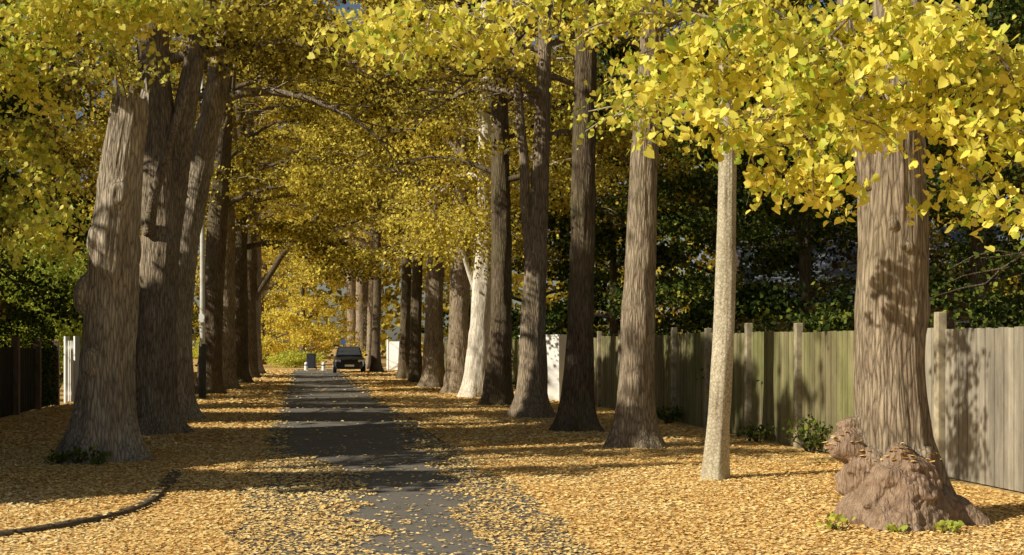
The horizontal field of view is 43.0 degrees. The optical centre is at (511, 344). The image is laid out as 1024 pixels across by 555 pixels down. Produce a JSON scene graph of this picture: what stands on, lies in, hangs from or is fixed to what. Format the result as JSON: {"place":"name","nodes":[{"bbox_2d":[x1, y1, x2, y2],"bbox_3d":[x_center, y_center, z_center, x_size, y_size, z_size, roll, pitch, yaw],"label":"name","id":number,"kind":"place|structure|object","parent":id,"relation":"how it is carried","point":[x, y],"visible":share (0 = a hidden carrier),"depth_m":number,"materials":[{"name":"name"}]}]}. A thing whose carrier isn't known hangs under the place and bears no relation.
{"place":"outdoors","nodes":[
{"label":"outdoors","id":0,"kind":"place"},
{"bbox_2d":[224,369,596,554],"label":"road","id":1,"kind":"structure","parent":0,"point":[372,429],"depth_m":14.70,"materials":[{"name":"grey asphalt"}]},
{"bbox_2d":[304,362,307,369],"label":"bollard","id":2,"kind":"object","parent":1,"relation":"on","point":[305,365],"visible":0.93,"depth_m":80.42,"materials":[{"name":"white paint"}]},
{"bbox_2d":[331,346,366,372],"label":"parked car","id":3,"kind":"object","parent":1,"relation":"on","point":[348,357],"visible":0.98,"depth_m":72.94,"materials":[{"name":"paint"}]},
{"bbox_2d":[0,347,1023,554],"bbox_3d":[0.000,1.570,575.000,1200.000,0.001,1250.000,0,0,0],"label":"ground","id":4,"kind":"structure","parent":0,"point":[644,520],"depth_m":14.22,"materials":[{"name":"brown plant"}]},
{"bbox_2d":[0,0,18,118],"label":"garden tree","id":5,"kind":"object","parent":4,"relation":"on","point":[5,2],"visible":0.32,"depth_m":19.35,"materials":[{"name":"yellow plant"}]},
{"bbox_2d":[0,173,36,322],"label":"garden tree","id":6,"kind":"object","parent":4,"relation":"on","point":[3,301],"visible":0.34,"depth_m":25.61,"materials":[{"name":"green plant"}]},
{"bbox_2d":[0,337,59,416],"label":"dark fence","id":7,"kind":"object","parent":4,"relation":"on","point":[20,388],"visible":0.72,"depth_m":30.07,"materials":[{"name":"brown wood"}]},
{"bbox_2d":[0,300,60,406],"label":"garden hedge","id":8,"kind":"object","parent":4,"relation":"on","point":[19,314],"visible":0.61,"depth_m":31.87,"materials":[{"name":"green plant"}]},
{"bbox_2d":[0,237,88,371],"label":"garden bush","id":9,"kind":"object","parent":4,"relation":"on","point":[66,330],"visible":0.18,"depth_m":35.87,"materials":[{"name":"green plant"}]},
{"bbox_2d":[0,200,90,387],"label":"garden bush","id":10,"kind":"object","parent":4,"relation":"on","point":[62,372],"visible":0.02,"depth_m":43.49,"materials":[{"name":"green plant"}]},
{"bbox_2d":[0,2,92,332],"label":"garden tree","id":11,"kind":"object","parent":4,"relation":"on","point":[60,307],"visible":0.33,"depth_m":31.19,"materials":[{"name":"green plant"}]},
{"bbox_2d":[44,449,72,464],"bbox_3d":[-5.970,1.481,17.064,0.314,0.255,0.292,0,0,35],"label":"basal sprout","id":12,"kind":"object","parent":4,"relation":"on","point":[56,456],"visible":0.87,"depth_m":17.01,"materials":[{"name":"green plant"}]},
{"bbox_2d":[64,336,79,403],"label":"white gate","id":13,"kind":"structure","parent":4,"relation":"on","point":[71,357],"depth_m":34.33,"materials":[{"name":"paint"}]},
{"bbox_2d":[59,445,96,463],"bbox_3d":[-5.688,1.457,17.044,0.514,0.304,0.470,0,0,0],"label":"basal sprout","id":14,"kind":"object","parent":4,"relation":"on","point":[75,458],"visible":0.94,"depth_m":16.99,"materials":[{"name":"green plant"}]},
{"bbox_2d":[0,470,180,537],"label":"kerb","id":15,"kind":"structure","parent":4,"relation":"on","point":[149,499],"depth_m":11.59,"materials":[{"name":"stone"}]},
{"bbox_2d":[84,446,110,465],"bbox_3d":[-5.409,1.452,16.943,0.325,0.312,0.375,0,0,30],"label":"basal sprout","id":16,"kind":"object","parent":4,"relation":"on","point":[99,458],"visible":0.93,"depth_m":16.90,"materials":[{"name":"green plant"}]},
{"bbox_2d":[0,6,197,304],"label":"garden tree","id":17,"kind":"object","parent":4,"relation":"on","point":[88,188],"visible":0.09,"depth_m":47.47,"materials":[{"name":"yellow plant"}]},
{"bbox_2d":[0,5,198,330],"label":"garden tree","id":18,"kind":"object","parent":4,"relation":"on","point":[47,123],"visible":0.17,"depth_m":38.84,"materials":[{"name":"green plant"}]},
{"bbox_2d":[0,40,199,366],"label":"garden tree","id":19,"kind":"object","parent":4,"relation":"on","point":[88,107],"visible":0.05,"depth_m":59.95,"materials":[{"name":"yellow plant"}]},
{"bbox_2d":[0,0,224,464],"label":"lime tree","id":20,"kind":"object","parent":4,"relation":"on","point":[106,306],"visible":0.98,"depth_m":17.17,"materials":[{"name":"plant"}]},
{"bbox_2d":[199,58,208,398],"bbox_3d":[-9.050,-3.480,38.000,0.399,10.200,0.399,0,0,0],"label":"street lamp","id":21,"kind":"object","parent":4,"relation":"on","point":[202,370],"visible":0.58,"depth_m":37.93,"materials":[{"name":"grey metal"}]},
{"bbox_2d":[62,0,376,393],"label":"lime tree","id":22,"kind":"object","parent":4,"relation":"on","point":[219,201],"visible":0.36,"depth_m":41.49,"materials":[{"name":"plant"}]},
{"bbox_2d":[56,0,383,389],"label":"lime tree","id":23,"kind":"object","parent":4,"relation":"on","point":[333,249],"visible":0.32,"depth_m":45.76,"materials":[{"name":"yellow plant"}]},
{"bbox_2d":[0,0,449,435],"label":"lime tree","id":24,"kind":"object","parent":4,"relation":"on","point":[168,148],"visible":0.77,"depth_m":22.73,"materials":[{"name":"plant"}]},
{"bbox_2d":[192,335,268,361],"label":"garden bush","id":25,"kind":"object","parent":4,"relation":"on","point":[196,350],"visible":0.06,"depth_m":91.27,"materials":[{"name":"yellow plant"}]},
{"bbox_2d":[4,0,457,419],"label":"lime tree","id":26,"kind":"object","parent":4,"relation":"on","point":[215,96],"visible":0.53,"depth_m":27.06,"materials":[{"name":"plant"}]},
{"bbox_2d":[195,101,302,362],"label":"lime tree","id":27,"kind":"object","parent":4,"relation":"on","point":[264,268],"visible":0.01,"depth_m":115.67,"materials":[{"name":"yellow plant"}]},
{"bbox_2d":[205,83,320,263],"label":"lime tree","id":28,"kind":"object","parent":4,"relation":"on","point":[266,252],"visible":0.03,"depth_m":80.60,"materials":[{"name":"yellow plant"}]},
{"bbox_2d":[131,32,397,382],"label":"lime tree","id":29,"kind":"object","parent":4,"relation":"on","point":[242,246],"visible":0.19,"depth_m":53.82,"materials":[{"name":"yellow plant"}]},
{"bbox_2d":[195,234,334,364],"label":"yellow tree","id":30,"kind":"object","parent":4,"relation":"on","point":[276,297],"visible":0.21,"depth_m":102.81,"materials":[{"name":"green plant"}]},
{"bbox_2d":[198,123,335,288],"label":"lime tree","id":31,"kind":"object","parent":4,"relation":"on","point":[270,264],"visible":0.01,"depth_m":132.25,"materials":[{"name":"yellow plant"}]},
{"bbox_2d":[170,0,374,377],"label":"lime tree","id":32,"kind":"object","parent":4,"relation":"on","point":[254,292],"visible":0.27,"depth_m":61.77,"materials":[{"name":"yellow plant"}]},
{"bbox_2d":[262,349,326,367],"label":"garden bush","id":33,"kind":"object","parent":4,"relation":"on","point":[295,359],"visible":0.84,"depth_m":89.23,"materials":[{"name":"green plant"}]},
{"bbox_2d":[197,30,401,373],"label":"lime tree","id":34,"kind":"object","parent":4,"relation":"on","point":[265,208],"visible":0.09,"depth_m":69.81,"materials":[{"name":"yellow plant"}]},
{"bbox_2d":[306,353,316,368],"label":"wheelie bin","id":35,"kind":"object","parent":4,"relation":"on","point":[311,359],"visible":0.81,"depth_m":83.21,"materials":[{"name":"grey plastic"}]},
{"bbox_2d":[261,235,365,360],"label":"yellow tree","id":36,"kind":"object","parent":4,"relation":"on","point":[305,331],"visible":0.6,"depth_m":96.81,"materials":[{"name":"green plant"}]},
{"bbox_2d":[268,82,401,345],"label":"lime tree","id":37,"kind":"object","parent":4,"relation":"on","point":[351,314],"visible":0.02,"depth_m":129.60,"materials":[{"name":"yellow plant"}]},
{"bbox_2d":[278,74,400,351],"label":"lime tree","id":38,"kind":"object","parent":4,"relation":"on","point":[359,315],"visible":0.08,"depth_m":111.64,"materials":[{"name":"yellow plant"}]},
{"bbox_2d":[271,70,411,361],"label":"lime tree","id":39,"kind":"object","parent":4,"relation":"on","point":[365,284],"visible":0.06,"depth_m":97.66,"materials":[{"name":"yellow plant"}]},
{"bbox_2d":[267,30,472,368],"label":"lime tree","id":40,"kind":"object","parent":4,"relation":"on","point":[369,318],"visible":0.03,"depth_m":85.79,"materials":[{"name":"yellow plant"}]},
{"bbox_2d":[287,36,472,371],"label":"lime tree","id":41,"kind":"object","parent":4,"relation":"on","point":[376,365],"visible":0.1,"depth_m":75.81,"materials":[{"name":"yellow plant"}]},
{"bbox_2d":[386,339,398,370],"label":"white gate","id":42,"kind":"structure","parent":4,"relation":"on","point":[392,350],"depth_m":77.84,"materials":[{"name":"paint"}]},
{"bbox_2d":[288,17,521,378],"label":"lime tree","id":43,"kind":"object","parent":4,"relation":"on","point":[404,339],"visible":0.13,"depth_m":59.77,"materials":[{"name":"yellow plant"}]},
{"bbox_2d":[297,0,533,382],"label":"lime tree","id":44,"kind":"object","parent":4,"relation":"on","point":[415,366],"visible":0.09,"depth_m":53.81,"materials":[{"name":"yellow plant"}]},
{"bbox_2d":[291,0,566,387],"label":"lime tree","id":45,"kind":"object","parent":4,"relation":"on","point":[433,371],"visible":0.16,"depth_m":47.70,"materials":[{"name":"yellow plant"}]},
{"bbox_2d":[296,0,612,393],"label":"lime tree","id":46,"kind":"object","parent":4,"relation":"on","point":[459,300],"visible":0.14,"depth_m":42.29,"materials":[{"name":"yellow plant"}]},
{"bbox_2d":[443,337,519,387],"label":"wooden fence","id":47,"kind":"object","parent":4,"relation":"on","point":[515,349],"visible":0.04,"depth_m":46.91,"materials":[{"name":"wood"}]},
{"bbox_2d":[343,0,629,397],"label":"lime tree","id":48,"kind":"object","parent":4,"relation":"on","point":[479,278],"visible":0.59,"depth_m":37.35,"materials":[{"name":"beige plant"}]},
{"bbox_2d":[329,0,676,405],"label":"lime tree","id":49,"kind":"object","parent":4,"relation":"on","point":[497,387],"visible":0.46,"depth_m":33.75,"materials":[{"name":"yellow plant"}]},
{"bbox_2d":[0,369,1023,554],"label":"fallen leaves","id":50,"kind":"object","parent":4,"relation":"on","point":[694,533],"visible":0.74,"depth_m":13.78,"materials":[{"name":"yellow plant"}]},
{"bbox_2d":[0,0,1023,358],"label":"woodland","id":51,"kind":"object","parent":4,"relation":"on","point":[388,298],"visible":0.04,"depth_m":145.84,"materials":[{"name":"green plant"}]},
{"bbox_2d":[345,0,717,418],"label":"lime tree","id":52,"kind":"object","parent":4,"relation":"on","point":[531,399],"visible":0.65,"depth_m":28.15,"materials":[{"name":"yellow plant"}]},
{"bbox_2d":[421,46,664,338],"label":"garden tree","id":53,"kind":"object","parent":4,"relation":"on","point":[562,274],"visible":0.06,"depth_m":57.58,"materials":[{"name":"green plant"}]},
{"bbox_2d":[546,334,566,400],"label":"gate pillar","id":54,"kind":"structure","parent":4,"relation":"on","point":[556,346],"depth_m":36.78,"materials":[{"name":"white paint"}]},
{"bbox_2d":[297,0,864,480],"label":"lime tree","id":55,"kind":"object","parent":4,"relation":"on","point":[461,22],"visible":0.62,"depth_m":14.76,"materials":[{"name":"yellow plant"}]},
{"bbox_2d":[371,0,827,432],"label":"lime tree","id":56,"kind":"object","parent":4,"relation":"on","point":[576,411],"visible":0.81,"depth_m":23.60,"materials":[{"name":"brown plant"}]},
{"bbox_2d":[510,34,742,384],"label":"garden tree","id":57,"kind":"object","parent":4,"relation":"on","point":[556,320],"visible":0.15,"depth_m":46.24,"materials":[{"name":"green plant"}]},
{"bbox_2d":[439,0,872,449],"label":"lime tree","id":58,"kind":"object","parent":4,"relation":"on","point":[635,424],"visible":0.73,"depth_m":19.80,"materials":[{"name":"brown plant"}]},
{"bbox_2d":[656,402,683,423],"bbox_3d":[3.076,1.372,25.804,0.734,0.477,1.019,0,0,0],"label":"verge shrub","id":59,"kind":"object","parent":4,"relation":"on","point":[672,416],"visible":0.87,"depth_m":25.72,"materials":[{"name":"green plant"}]},
{"bbox_2d":[594,0,837,332],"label":"garden tree","id":60,"kind":"object","parent":4,"relation":"on","point":[669,314],"visible":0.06,"depth_m":52.28,"materials":[{"name":"green plant"}]},
{"bbox_2d":[594,1,854,333],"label":"garden tree","id":61,"kind":"object","parent":4,"relation":"on","point":[679,293],"visible":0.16,"depth_m":37.59,"materials":[{"name":"green plant"}]},
{"bbox_2d":[736,420,776,441],"bbox_3d":[3.954,1.411,20.902,0.691,0.394,0.749,0,0,27],"label":"verge shrub","id":62,"kind":"object","parent":4,"relation":"on","point":[762,429],"visible":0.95,"depth_m":20.86,"materials":[{"name":"green plant"}]},
{"bbox_2d":[557,0,1023,533],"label":"ginkgo tree","id":63,"kind":"object","parent":4,"relation":"on","point":[894,61],"visible":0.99,"depth_m":9.76,"materials":[{"name":"yellow plant"}]},
{"bbox_2d":[782,413,831,452],"bbox_3d":[4.331,1.304,18.915,0.756,0.615,0.840,0,0,0],"label":"verge shrub","id":64,"kind":"object","parent":4,"relation":"on","point":[811,446],"visible":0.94,"depth_m":18.87,"materials":[{"name":"green plant"}]},
{"bbox_2d":[594,312,1023,491],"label":"wooden fence","id":65,"kind":"object","parent":4,"relation":"on","point":[975,384],"visible":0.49,"depth_m":18.61,"materials":[{"name":"wood"}]},
{"bbox_2d":[621,0,1021,332],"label":"garden tree","id":66,"kind":"object","parent":4,"relation":"on","point":[752,301],"visible":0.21,"depth_m":28.90,"materials":[{"name":"green plant"}]},
{"bbox_2d":[816,513,855,531],"bbox_3d":[2.707,1.506,10.957,0.301,0.206,0.268,0,0,-40],"label":"basal sprout","id":67,"kind":"object","parent":4,"relation":"on","point":[833,517],"visible":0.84,"depth_m":10.91,"materials":[{"name":"yellow plant"}]},
{"bbox_2d":[697,0,1023,394],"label":"garden tree","id":68,"kind":"object","parent":4,"relation":"on","point":[846,317],"visible":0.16,"depth_m":22.84,"materials":[{"name":"green plant"}]},
{"bbox_2d":[735,227,1019,332],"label":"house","id":69,"kind":"structure","parent":4,"relation":"on","point":[951,323],"depth_m":43.72,"materials":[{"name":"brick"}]},
{"bbox_2d":[954,321,968,328],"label":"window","id":70,"kind":"structure","parent":69,"relation":"in","point":[966,326],"depth_m":42.46,"materials":[{"name":"black glass"}]},
{"bbox_2d":[747,1,1023,309],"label":"garden tree","id":71,"kind":"object","parent":4,"relation":"on","point":[936,237],"visible":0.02,"depth_m":40.51,"materials":[{"name":"green plant"}]},
{"bbox_2d":[884,522,908,534],"bbox_3d":[3.207,1.537,10.793,0.209,0.143,0.192,0,0,0],"label":"basal sprout","id":72,"kind":"object","parent":4,"relation":"on","point":[892,527],"visible":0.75,"depth_m":10.77,"materials":[{"name":"green plant"}]},
{"bbox_2d":[781,2,1023,321],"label":"garden tree","id":73,"kind":"object","parent":4,"relation":"on","point":[935,252],"visible":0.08,"depth_m":30.10,"materials":[{"name":"green plant"}]},
{"bbox_2d":[933,520,964,534],"bbox_3d":[3.620,1.530,10.784,0.215,0.158,0.226,0,0,38],"label":"basal sprout","id":74,"kind":"object","parent":4,"relation":"on","point":[952,528],"visible":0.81,"depth_m":10.77,"materials":[{"name":"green plant"}]},
{"bbox_2d":[926,0,1023,328],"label":"garden tree","id":75,"kind":"object","parent":4,"relation":"on","point":[1010,10],"visible":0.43,"depth_m":19.17,"materials":[{"name":"green plant"}]},
{"bbox_2d":[0,0,1023,346],"label":"sky","id":76,"kind":"structure","parent":0,"point":[391,334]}
]}

